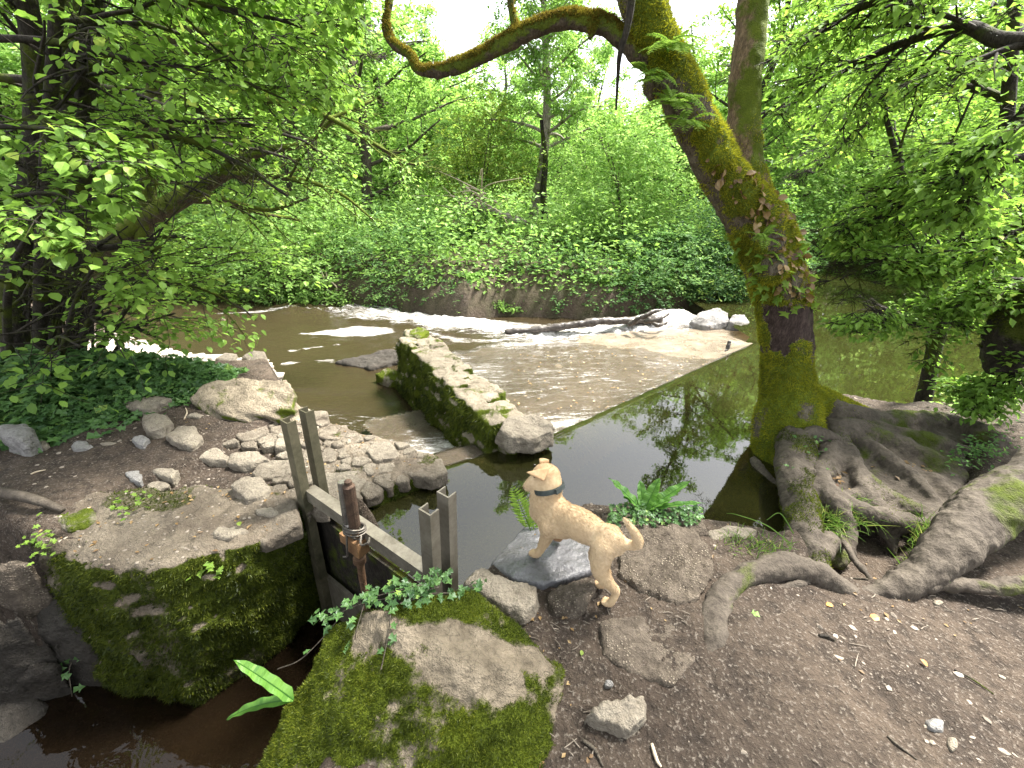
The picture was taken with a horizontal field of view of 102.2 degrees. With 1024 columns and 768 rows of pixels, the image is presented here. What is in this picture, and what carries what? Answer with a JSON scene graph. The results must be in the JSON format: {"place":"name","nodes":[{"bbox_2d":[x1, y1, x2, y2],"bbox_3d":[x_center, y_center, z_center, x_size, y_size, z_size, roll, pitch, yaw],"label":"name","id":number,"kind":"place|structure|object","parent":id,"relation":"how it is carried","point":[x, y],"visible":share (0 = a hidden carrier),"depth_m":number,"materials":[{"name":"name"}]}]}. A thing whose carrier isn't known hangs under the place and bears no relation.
{"place":"outdoors","nodes":[
{"label":"outdoors","id":0,"kind":"place"},
{"bbox_2d":[0,607,341,767],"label":"channel water","id":1,"kind":"structure","parent":0,"point":[92,727],"depth_m":2.28,"materials":[{"name":"liquid"}]},
{"bbox_2d":[31,291,695,434],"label":"river water","id":2,"kind":"structure","parent":0,"point":[307,346],"depth_m":7.13,"materials":[{"name":"liquid"}]},
{"bbox_2d":[335,349,398,370],"bbox_3d":[-2.016,-0.287,6.133,1.092,0.314,0.605,-15,30,-33],"label":"rock slab","id":3,"kind":"object","parent":2,"relation":"in","point":[380,359],"visible":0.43,"depth_m":6.00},
{"bbox_2d":[375,368,397,386],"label":"boulder","id":4,"kind":"object","parent":2,"relation":"in","point":[386,377],"visible":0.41,"depth_m":5.37,"materials":[{"name":"stone"}]},
{"bbox_2d":[505,309,669,333],"bbox_3d":[1.359,-1.155,7.447,2.966,0.599,0.822,3,24,0],"label":"log","id":5,"kind":"object","parent":2,"relation":"on","point":[648,317],"visible":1,"depth_m":7.46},
{"bbox_2d":[454,329,752,431],"bbox_3d":[1.490,-0.166,5.802,6.160,0.558,4.760,3,24,0],"label":"weir","id":6,"kind":"object","parent":2,"relation":"in","point":[713,347],"visible":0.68,"depth_m":5.71,"materials":[{"name":"stone"}]},
{"bbox_2d":[452,338,717,427],"bbox_3d":[1.486,-0.178,5.786,6.030,0.546,4.620,3,24,0],"label":"weir flow","id":7,"kind":"object","parent":6,"relation":"on","point":[586,363],"visible":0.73,"depth_m":5.74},
{"bbox_2d":[689,308,728,330],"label":"boulder","id":8,"kind":"object","parent":2,"relation":"in","point":[715,319],"visible":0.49,"depth_m":7.57,"materials":[{"name":"grey stone"}]},
{"bbox_2d":[0,0,1002,134],"label":"sky","id":9,"kind":"structure","parent":0,"point":[461,20],"materials":[{"name":"white"}]},
{"bbox_2d":[0,136,1023,767],"bbox_3d":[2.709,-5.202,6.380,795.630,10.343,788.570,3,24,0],"label":"ground","id":10,"kind":"structure","parent":0,"point":[762,690],"depth_m":1.82,"materials":[{"name":"soil"}]},
{"bbox_2d":[0,424,43,456],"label":"rock","id":11,"kind":"object","parent":10,"relation":"on","point":[22,439],"visible":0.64,"depth_m":2.86,"materials":[{"name":"grey stone"}]},
{"bbox_2d":[0,698,48,742],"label":"rock","id":12,"kind":"object","parent":10,"relation":"on","point":[16,718],"visible":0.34,"depth_m":2.29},
{"bbox_2d":[0,487,65,511],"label":"root","id":13,"kind":"object","parent":10,"relation":"on","point":[22,496],"visible":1,"depth_m":2.35,"materials":[{"name":"brown plant"}]},
{"bbox_2d":[0,662,73,703],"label":"rock","id":14,"kind":"object","parent":10,"relation":"on","point":[43,681],"visible":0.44,"depth_m":2.31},
{"bbox_2d":[0,614,61,691],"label":"rock slab","id":15,"kind":"object","parent":14,"relation":"on","point":[21,651],"visible":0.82,"depth_m":2.25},
{"bbox_2d":[36,591,102,685],"bbox_3d":[-2.548,1.597,2.424,0.378,0.876,0.160,14,27,24],"label":"rock","id":16,"kind":"object","parent":10,"relation":"on","point":[54,630],"visible":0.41,"depth_m":2.33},
{"bbox_2d":[0,0,139,175],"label":"ash tree","id":17,"kind":"object","parent":10,"relation":"on","point":[6,88],"visible":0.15,"depth_m":9.66,"materials":[{"name":"green plant"}]},
{"bbox_2d":[0,0,197,200],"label":"alder tree","id":18,"kind":"object","parent":10,"relation":"on","point":[166,146],"visible":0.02,"depth_m":10.39,"materials":[{"name":"green plant"}]},
{"bbox_2d":[0,183,244,302],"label":"bramble bush","id":19,"kind":"object","parent":10,"relation":"on","point":[191,230],"visible":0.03,"depth_m":8.78,"materials":[{"name":"green plant"}]},
{"bbox_2d":[0,342,248,453],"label":"ground ivy","id":20,"kind":"object","parent":10,"relation":"on","point":[107,389],"visible":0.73,"depth_m":3.41,"materials":[{"name":"green plant"}]},
{"bbox_2d":[122,396,171,415],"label":"rock","id":21,"kind":"object","parent":10,"relation":"on","point":[155,404],"visible":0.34,"depth_m":3.45,"materials":[{"name":"stone"}]},
{"bbox_2d":[142,413,173,439],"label":"rock","id":22,"kind":"object","parent":10,"relation":"on","point":[156,426],"visible":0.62,"depth_m":3.14,"materials":[{"name":"stone"}]},
{"bbox_2d":[152,468,180,487],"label":"rock","id":23,"kind":"object","parent":10,"relation":"on","point":[171,477],"visible":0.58,"depth_m":2.71,"materials":[{"name":"stone"}]},
{"bbox_2d":[0,0,362,414],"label":"hazel thicket","id":24,"kind":"object","parent":10,"relation":"on","point":[40,324],"visible":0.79,"depth_m":3.18,"materials":[{"name":"green plant"}]},
{"bbox_2d":[166,426,203,450],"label":"rock","id":25,"kind":"object","parent":10,"relation":"on","point":[188,438],"visible":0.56,"depth_m":3.00,"materials":[{"name":"stone"}]},
{"bbox_2d":[88,334,284,380],"bbox_3d":[-4.764,-0.126,5.535,3.822,0.845,1.613,3,24,0],"label":"foam","id":26,"kind":"object","parent":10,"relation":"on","point":[111,346],"visible":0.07,"depth_m":5.79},
{"bbox_2d":[0,0,396,271],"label":"beech tree","id":27,"kind":"object","parent":10,"relation":"on","point":[121,163],"visible":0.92,"depth_m":2.62,"materials":[{"name":"green plant"}]},
{"bbox_2d":[99,0,299,211],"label":"ash tree","id":28,"kind":"object","parent":10,"relation":"on","point":[197,111],"visible":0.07,"depth_m":11.41,"materials":[{"name":"green plant"}]},
{"bbox_2d":[199,448,228,466],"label":"rock","id":29,"kind":"object","parent":10,"relation":"on","point":[214,457],"visible":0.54,"depth_m":2.91,"materials":[{"name":"stone"}]},
{"bbox_2d":[163,271,276,303],"bbox_3d":[-6.507,-1.980,9.081,2.907,1.062,1.190,3,24,0],"label":"bramble fringe","id":30,"kind":"object","parent":10,"relation":"on","point":[234,298],"visible":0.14,"depth_m":8.83,"materials":[{"name":"green plant"}]},
{"bbox_2d":[213,526,248,541],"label":"rock","id":31,"kind":"object","parent":10,"relation":"on","point":[226,534],"visible":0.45,"depth_m":2.28,"materials":[{"name":"stone"}]},
{"bbox_2d":[27,407,447,707],"bbox_3d":[-2.074,1.072,3.327,2.623,1.435,2.134,24,32,38],"label":"abutment","id":32,"kind":"object","parent":10,"relation":"on","point":[165,631],"visible":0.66,"depth_m":2.33,"materials":[{"name":"stone"}]},
{"bbox_2d":[0,560,52,620],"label":"rock","id":33,"kind":"object","parent":32,"relation":"on","point":[24,590],"visible":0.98,"depth_m":2.22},
{"bbox_2d":[58,508,96,532],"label":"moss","id":34,"kind":"object","parent":32,"relation":"on","point":[84,519],"visible":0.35,"depth_m":2.33,"materials":[{"name":"plant"}]},
{"bbox_2d":[15,490,151,565],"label":"herb","id":35,"kind":"object","parent":32,"relation":"on","point":[54,540],"visible":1,"depth_m":2.23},
{"bbox_2d":[38,431,432,559],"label":"leaf scraps","id":36,"kind":"object","parent":32,"relation":"on","point":[190,496],"visible":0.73,"depth_m":2.38,"materials":[{"name":"brown plant"}]},
{"bbox_2d":[45,425,427,565],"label":"stone chips","id":37,"kind":"object","parent":32,"relation":"on","point":[186,548],"visible":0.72,"depth_m":2.35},
{"bbox_2d":[190,377,300,423],"bbox_3d":[-2.285,0.252,3.512,1.094,0.558,0.454,8,25,12],"label":"boulder","id":38,"kind":"object","parent":10,"relation":"on","point":[245,400],"visible":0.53,"depth_m":3.42,"materials":[{"name":"stone"}]},
{"bbox_2d":[228,451,269,472],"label":"rock","id":39,"kind":"object","parent":10,"relation":"on","point":[247,462],"visible":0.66,"depth_m":2.88,"materials":[{"name":"stone"}]},
{"bbox_2d":[231,476,271,504],"bbox_3d":[-1.648,0.722,2.643,0.324,0.195,0.188,19,29,32],"label":"rock","id":40,"kind":"object","parent":10,"relation":"on","point":[249,490],"visible":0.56,"depth_m":2.58,"materials":[{"name":"stone"}]},
{"bbox_2d":[64,0,454,314],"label":"willow tree","id":41,"kind":"object","parent":10,"relation":"on","point":[133,231],"visible":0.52,"depth_m":4.78,"materials":[{"name":"green plant"}]},
{"bbox_2d":[154,177,384,306],"bbox_3d":[-5.443,-3.049,9.261,5.233,2.944,3.077,3,24,0],"label":"bramble bush","id":42,"kind":"object","parent":10,"relation":"on","point":[272,282],"visible":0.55,"depth_m":8.75,"materials":[{"name":"green plant"}]},
{"bbox_2d":[167,0,388,225],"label":"hazel tree","id":43,"kind":"object","parent":10,"relation":"on","point":[365,71],"visible":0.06,"depth_m":10.53,"materials":[{"name":"green plant"}]},
{"bbox_2d":[269,273,362,305],"bbox_3d":[-4.194,-1.831,9.073,2.288,1.178,1.204,3,24,0],"label":"bramble fringe","id":44,"kind":"object","parent":10,"relation":"on","point":[332,297],"visible":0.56,"depth_m":8.80,"materials":[{"name":"green plant"}]},
{"bbox_2d":[292,16,397,183],"bbox_3d":[-6.684,-12.342,15.442,5.395,9.808,5.683,-19,32,-39],"label":"ash tree","id":45,"kind":"object","parent":10,"relation":"on","point":[367,80],"visible":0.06,"depth_m":16.13,"materials":[{"name":"green plant"}]},
{"bbox_2d":[242,0,494,224],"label":"alder tree","id":46,"kind":"object","parent":10,"relation":"on","point":[394,71],"visible":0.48,"depth_m":10.58,"materials":[{"name":"green plant"}]},
{"bbox_2d":[280,406,457,621],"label":"sluice gate","id":47,"kind":"structure","parent":10,"relation":"on","point":[347,561],"depth_m":2.33,"materials":[{"name":"wood"}]},
{"bbox_2d":[304,203,483,312],"bbox_3d":[-2.535,-2.691,9.230,4.051,2.535,3.136,3,24,0],"label":"bramble bush","id":48,"kind":"object","parent":10,"relation":"on","point":[380,234],"visible":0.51,"depth_m":8.70,"materials":[{"name":"green plant"}]},
{"bbox_2d":[296,0,494,207],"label":"hazel tree","id":49,"kind":"object","parent":10,"relation":"on","point":[444,100],"visible":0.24,"depth_m":12.88,"materials":[{"name":"green plant"}]},
{"bbox_2d":[257,589,564,767],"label":"boulder","id":50,"kind":"object","parent":10,"relation":"on","point":[472,679],"visible":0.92,"depth_m":1.44,"materials":[{"name":"stone"}]},
{"bbox_2d":[226,660,293,719],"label":"strap fern","id":51,"kind":"object","parent":50,"relation":"on","point":[277,687],"visible":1,"depth_m":1.49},
{"bbox_2d":[277,567,486,669],"bbox_3d":[-0.488,0.970,1.610,0.862,0.346,0.348,-4,25,-14],"label":"ivy","id":52,"kind":"object","parent":50,"relation":"on","point":[409,590],"visible":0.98,"depth_m":1.63,"materials":[{"name":"green plant"}]},
{"bbox_2d":[371,0,467,198],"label":"alder tree","id":53,"kind":"object","parent":10,"relation":"on","point":[426,10],"visible":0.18,"depth_m":13.94,"materials":[{"name":"green plant"}]},
{"bbox_2d":[363,410,482,464],"bbox_3d":[-0.572,0.452,3.956,1.238,0.299,1.741,-15,30,-33],"label":"spillway","id":54,"kind":"object","parent":10,"relation":"on","point":[404,427],"visible":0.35,"depth_m":4.12,"materials":[{"name":"stone"}]},
{"bbox_2d":[382,427,468,453],"bbox_3d":[-0.582,0.451,3.956,1.198,0.332,1.714,-15,30,-34],"label":"spillway flow","id":55,"kind":"object","parent":54,"relation":"on","point":[440,446],"visible":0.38,"depth_m":3.79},
{"bbox_2d":[394,336,525,453],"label":"stone wall","id":56,"kind":"structure","parent":10,"relation":"on","point":[455,399],"depth_m":4.02,"materials":[{"name":"stone"}]},
{"bbox_2d":[495,414,554,453],"bbox_3d":[0.114,0.393,3.349,0.479,0.214,0.352,-17,31,-37],"label":"boulder","id":57,"kind":"object","parent":56,"relation":"on","point":[530,434],"visible":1,"depth_m":3.26,"materials":[{"name":"stone"}]},
{"bbox_2d":[423,168,518,225],"bbox_3d":[-1.177,-4.481,10.494,3.072,1.765,1.174,8,25,11],"label":"brushwood","id":58,"kind":"object","parent":10,"relation":"on","point":[477,194],"visible":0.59,"depth_m":10.18,"materials":[{"name":"brown wood"}]},
{"bbox_2d":[409,68,550,220],"bbox_3d":[-0.780,-6.202,10.790,3.773,3.617,2.678,3,24,0],"label":"spindle bush","id":59,"kind":"object","parent":10,"relation":"on","point":[467,161],"visible":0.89,"depth_m":10.66,"materials":[{"name":"green plant"}]},
{"bbox_2d":[428,15,553,198],"bbox_3d":[-1.291,-10.329,16.448,4.780,6.883,5.113,-8,27,-22],"label":"hazel tree","id":60,"kind":"object","parent":10,"relation":"on","point":[499,61],"visible":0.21,"depth_m":15.41,"materials":[{"name":"green plant"}]},
{"bbox_2d":[463,568,539,624],"bbox_3d":[-0.053,1.070,1.972,0.371,0.319,0.198,14,27,24],"label":"rock","id":61,"kind":"object","parent":10,"relation":"on","point":[518,602],"visible":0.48,"depth_m":1.87,"materials":[{"name":"stone"}]},
{"bbox_2d":[0,146,1023,313],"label":"undergrowth","id":62,"kind":"object","parent":10,"relation":"on","point":[420,200],"visible":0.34,"depth_m":9.61,"materials":[{"name":"green plant"}]},
{"bbox_2d":[0,0,1023,244],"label":"woodland","id":63,"kind":"object","parent":10,"relation":"on","point":[10,62],"depth_m":19.06,"materials":[{"name":"green plant"}]},
{"bbox_2d":[2,360,1023,765],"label":"mud pebbles","id":64,"kind":"object","parent":10,"relation":"on","point":[932,742],"visible":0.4,"depth_m":1.80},
{"bbox_2d":[469,235,611,280],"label":"bramble bush","id":65,"kind":"object","parent":10,"relation":"on","point":[569,245],"visible":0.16,"depth_m":8.92,"materials":[{"name":"green plant"}]},
{"bbox_2d":[491,525,592,589],"bbox_3d":[0.175,1.015,2.254,0.618,0.386,0.534,3,24,0],"label":"rock slab","id":66,"kind":"object","parent":10,"relation":"on","point":[555,564],"visible":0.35,"depth_m":2.09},
{"bbox_2d":[509,487,537,530],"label":"fern","id":67,"kind":"object","parent":66,"relation":"on","point":[529,521],"visible":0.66,"depth_m":2.32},
{"bbox_2d":[523,458,643,607],"bbox_3d":[0.307,0.696,1.928,0.244,0.560,0.583,-18,32,-38],"label":"dog","id":68,"kind":"object","parent":66,"relation":"on","point":[555,515],"visible":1,"depth_m":1.88},
{"bbox_2d":[463,0,622,229],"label":"birch tree","id":69,"kind":"object","parent":10,"relation":"on","point":[544,80],"visible":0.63,"depth_m":10.24,"materials":[{"name":"green plant"}]},
{"bbox_2d":[539,119,548,227],"bbox_3d":[0.868,-5.655,11.308,0.501,2.723,0.248,14,27,24],"label":"snag","id":70,"kind":"object","parent":10,"relation":"on","point":[543,188],"visible":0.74,"depth_m":11.24,"materials":[{"name":"brown plant"}]},
{"bbox_2d":[512,32,594,190],"bbox_3d":[1.990,-11.276,17.952,3.761,6.256,3.374,-17,31,-36],"label":"alder tree","id":71,"kind":"object","parent":10,"relation":"on","point":[584,152],"visible":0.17,"depth_m":18.01,"materials":[{"name":"green plant"}]},
{"bbox_2d":[547,577,596,618],"bbox_3d":[0.296,1.075,1.959,0.296,0.254,0.165,-8,27,-22],"label":"rock","id":72,"kind":"object","parent":10,"relation":"on","point":[572,600],"visible":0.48,"depth_m":1.89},
{"bbox_2d":[185,418,1022,767],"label":"leaf litter","id":73,"kind":"object","parent":10,"relation":"on","point":[713,556],"visible":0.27,"depth_m":1.90,"materials":[{"name":"brown plant"}]},
{"bbox_2d":[548,43,665,218],"bbox_3d":[3.342,-8.401,14.626,4.325,6.227,4.626,18,29,30],"label":"hazel tree","id":74,"kind":"object","parent":10,"relation":"on","point":[594,82],"visible":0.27,"depth_m":14.26,"materials":[{"name":"green plant"}]},
{"bbox_2d":[532,76,698,249],"bbox_3d":[2.716,-5.117,10.023,4.544,3.860,3.010,3,24,0],"label":"rowan tree","id":75,"kind":"object","parent":10,"relation":"on","point":[658,171],"visible":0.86,"depth_m":9.86,"materials":[{"name":"green plant"}]},
{"bbox_2d":[585,694,646,738],"bbox_3d":[0.376,1.205,1.488,0.245,0.128,0.123,3,24,0],"label":"rock","id":76,"kind":"object","parent":10,"relation":"on","point":[625,718],"visible":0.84,"depth_m":1.46,"materials":[{"name":"stone"}]},
{"bbox_2d":[219,0,1023,651],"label":"leaning tree","id":77,"kind":"object","parent":10,"relation":"on","point":[975,522],"visible":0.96,"depth_m":2.68,"materials":[{"name":"brown plant"}]},
{"bbox_2d":[627,61,677,86],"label":"fern","id":78,"kind":"object","parent":77,"relation":"attached to","point":[651,72],"visible":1,"depth_m":2.27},
{"bbox_2d":[639,29,704,54],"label":"fern","id":79,"kind":"object","parent":77,"relation":"attached to","point":[676,44],"visible":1,"depth_m":2.16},
{"bbox_2d":[642,82,707,115],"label":"fern","id":80,"kind":"object","parent":77,"relation":"attached to","point":[673,100],"visible":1,"depth_m":2.27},
{"bbox_2d":[653,110,719,131],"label":"fern","id":81,"kind":"object","parent":77,"relation":"attached to","point":[683,121],"visible":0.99,"depth_m":2.33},
{"bbox_2d":[705,159,820,317],"bbox_3d":[1.772,-0.975,2.912,1.183,1.012,0.475,3,24,0],"label":"ivy","id":82,"kind":"object","parent":77,"relation":"attached to","point":[800,253],"visible":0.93,"depth_m":2.88,"materials":[{"name":"green plant"}]},
{"bbox_2d":[748,225,785,248],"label":"fern","id":83,"kind":"object","parent":77,"relation":"attached to","point":[763,236],"visible":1,"depth_m":2.68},
{"bbox_2d":[819,488,891,552],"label":"grass tuft","id":84,"kind":"object","parent":77,"relation":"on","point":[837,525],"visible":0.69,"depth_m":2.48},
{"bbox_2d":[940,420,1023,475],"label":"herb","id":85,"kind":"object","parent":77,"relation":"on","point":[979,446],"visible":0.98,"depth_m":2.99,"materials":[{"name":"green plant"}]},
{"bbox_2d":[594,232,664,255],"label":"fern","id":86,"kind":"object","parent":10,"relation":"on","point":[635,243],"visible":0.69,"depth_m":9.58,"materials":[{"name":"green plant"}]},
{"bbox_2d":[598,615,694,686],"bbox_3d":[0.567,1.153,1.745,0.438,0.171,0.331,3,24,0],"label":"rock slab","id":87,"kind":"object","parent":10,"relation":"on","point":[625,646],"visible":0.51,"depth_m":1.70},
{"bbox_2d":[574,214,734,314],"bbox_3d":[3.246,-2.726,9.425,4.464,2.226,2.748,3,24,0],"label":"holly bush","id":88,"kind":"object","parent":10,"relation":"on","point":[688,263],"visible":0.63,"depth_m":8.85,"materials":[{"name":"green plant"}]},
{"bbox_2d":[601,508,708,535],"bbox_3d":[0.820,0.949,2.449,0.650,0.417,0.264,3,24,0],"label":"rock","id":89,"kind":"object","parent":10,"relation":"on","point":[700,528],"visible":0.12,"depth_m":2.34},
{"bbox_2d":[609,478,699,511],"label":"strap fern","id":90,"kind":"object","parent":89,"relation":"on","point":[651,496],"visible":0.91,"depth_m":2.43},
{"bbox_2d":[606,501,703,527],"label":"ivy","id":91,"kind":"object","parent":89,"relation":"on","point":[636,512],"visible":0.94,"depth_m":2.36,"materials":[{"name":"green plant"}]},
{"bbox_2d":[617,523,713,605],"bbox_3d":[0.785,1.014,2.162,0.581,0.326,0.581,3,24,0],"label":"rock slab","id":92,"kind":"object","parent":10,"relation":"on","point":[671,563],"visible":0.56,"depth_m":2.07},
{"bbox_2d":[617,8,728,221],"bbox_3d":[5.368,-8.084,13.567,3.761,6.256,3.374,6,25,7],"label":"alder tree","id":93,"kind":"object","parent":10,"relation":"on","point":[705,16],"visible":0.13,"depth_m":12.66,"materials":[{"name":"green plant"}]},
{"bbox_2d":[669,263,749,306],"bbox_3d":[4.420,-2.132,9.076,2.166,0.977,1.209,3,24,0],"label":"bramble fringe","id":94,"kind":"object","parent":10,"relation":"on","point":[719,285],"visible":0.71,"depth_m":8.87,"materials":[{"name":"green plant"}]},
{"bbox_2d":[708,525,756,539],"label":"rock","id":95,"kind":"object","parent":10,"relation":"on","point":[715,534],"visible":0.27,"depth_m":2.33,"materials":[{"name":"stone"}]},
{"bbox_2d":[661,179,834,297],"bbox_3d":[5.200,-3.466,9.777,3.936,3.169,2.968,-4,25,-14],"label":"holly bush","id":96,"kind":"object","parent":10,"relation":"on","point":[710,218],"visible":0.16,"depth_m":9.39,"materials":[{"name":"green plant"}]},
{"bbox_2d":[715,522,797,560],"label":"grass tuft","id":97,"kind":"object","parent":10,"relation":"on","point":[762,542],"visible":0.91,"depth_m":2.25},
{"bbox_2d":[635,0,881,232],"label":"ash tree","id":98,"kind":"object","parent":10,"relation":"on","point":[783,27],"visible":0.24,"depth_m":11.32,"materials":[{"name":"green plant"}]},
{"bbox_2d":[507,527,1014,754],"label":"twig litter","id":99,"kind":"object","parent":10,"relation":"on","point":[800,635],"visible":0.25,"depth_m":1.86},
{"bbox_2d":[761,0,912,224],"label":"alder tree","id":100,"kind":"object","parent":10,"relation":"on","point":[785,117],"visible":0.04,"depth_m":13.97,"materials":[{"name":"green plant"}]},
{"bbox_2d":[765,106,909,268],"bbox_3d":[10.160,-6.376,13.957,5.887,5.399,3.888,3,24,0],"label":"bramble bush","id":101,"kind":"object","parent":10,"relation":"on","point":[832,197],"visible":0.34,"depth_m":13.59,"materials":[{"name":"green plant"}]},
{"bbox_2d":[718,0,1023,430],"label":"beech tree","id":102,"kind":"object","parent":10,"relation":"on","point":[959,265],"visible":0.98,"depth_m":2.96,"materials":[{"name":"green plant"}]},
{"bbox_2d":[799,0,995,214],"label":"ash tree","id":103,"kind":"object","parent":10,"relation":"on","point":[931,43],"visible":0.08,"depth_m":15.77,"materials":[{"name":"green plant"}]},
{"bbox_2d":[888,501,935,564],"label":"grass tuft","id":104,"kind":"object","parent":10,"relation":"on","point":[917,531],"visible":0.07,"depth_m":2.40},
{"bbox_2d":[833,100,1023,288],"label":"bramble bush","id":105,"kind":"object","parent":10,"relation":"on","point":[881,244],"visible":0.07,"depth_m":12.94,"materials":[{"name":"green plant"}]},
{"bbox_2d":[860,0,1023,205],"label":"alder tree","id":106,"kind":"object","parent":10,"relation":"on","point":[1003,3],"visible":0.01,"depth_m":15.51,"materials":[{"name":"green plant"}]},
{"bbox_2d":[881,50,1023,305],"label":"bramble bush","id":107,"kind":"object","parent":10,"relation":"on","point":[1015,265],"visible":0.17,"depth_m":9.40,"materials":[{"name":"green plant"}]},
{"bbox_2d":[905,0,1023,221],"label":"ash tree","id":108,"kind":"object","parent":10,"relation":"on","point":[1021,62],"depth_m":12.89,"materials":[{"name":"green plant"}]},
{"bbox_2d":[976,282,1023,375],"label":"tree stump","id":109,"kind":"object","parent":10,"relation":"on","point":[1002,333],"visible":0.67,"depth_m":3.10,"materials":[{"name":"brown plant"}]},
{"bbox_2d":[331,264,1007,590],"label":"pond water","id":110,"kind":"structure","parent":0,"point":[693,427],"depth_m":3.58,"materials":[{"name":"liquid"}]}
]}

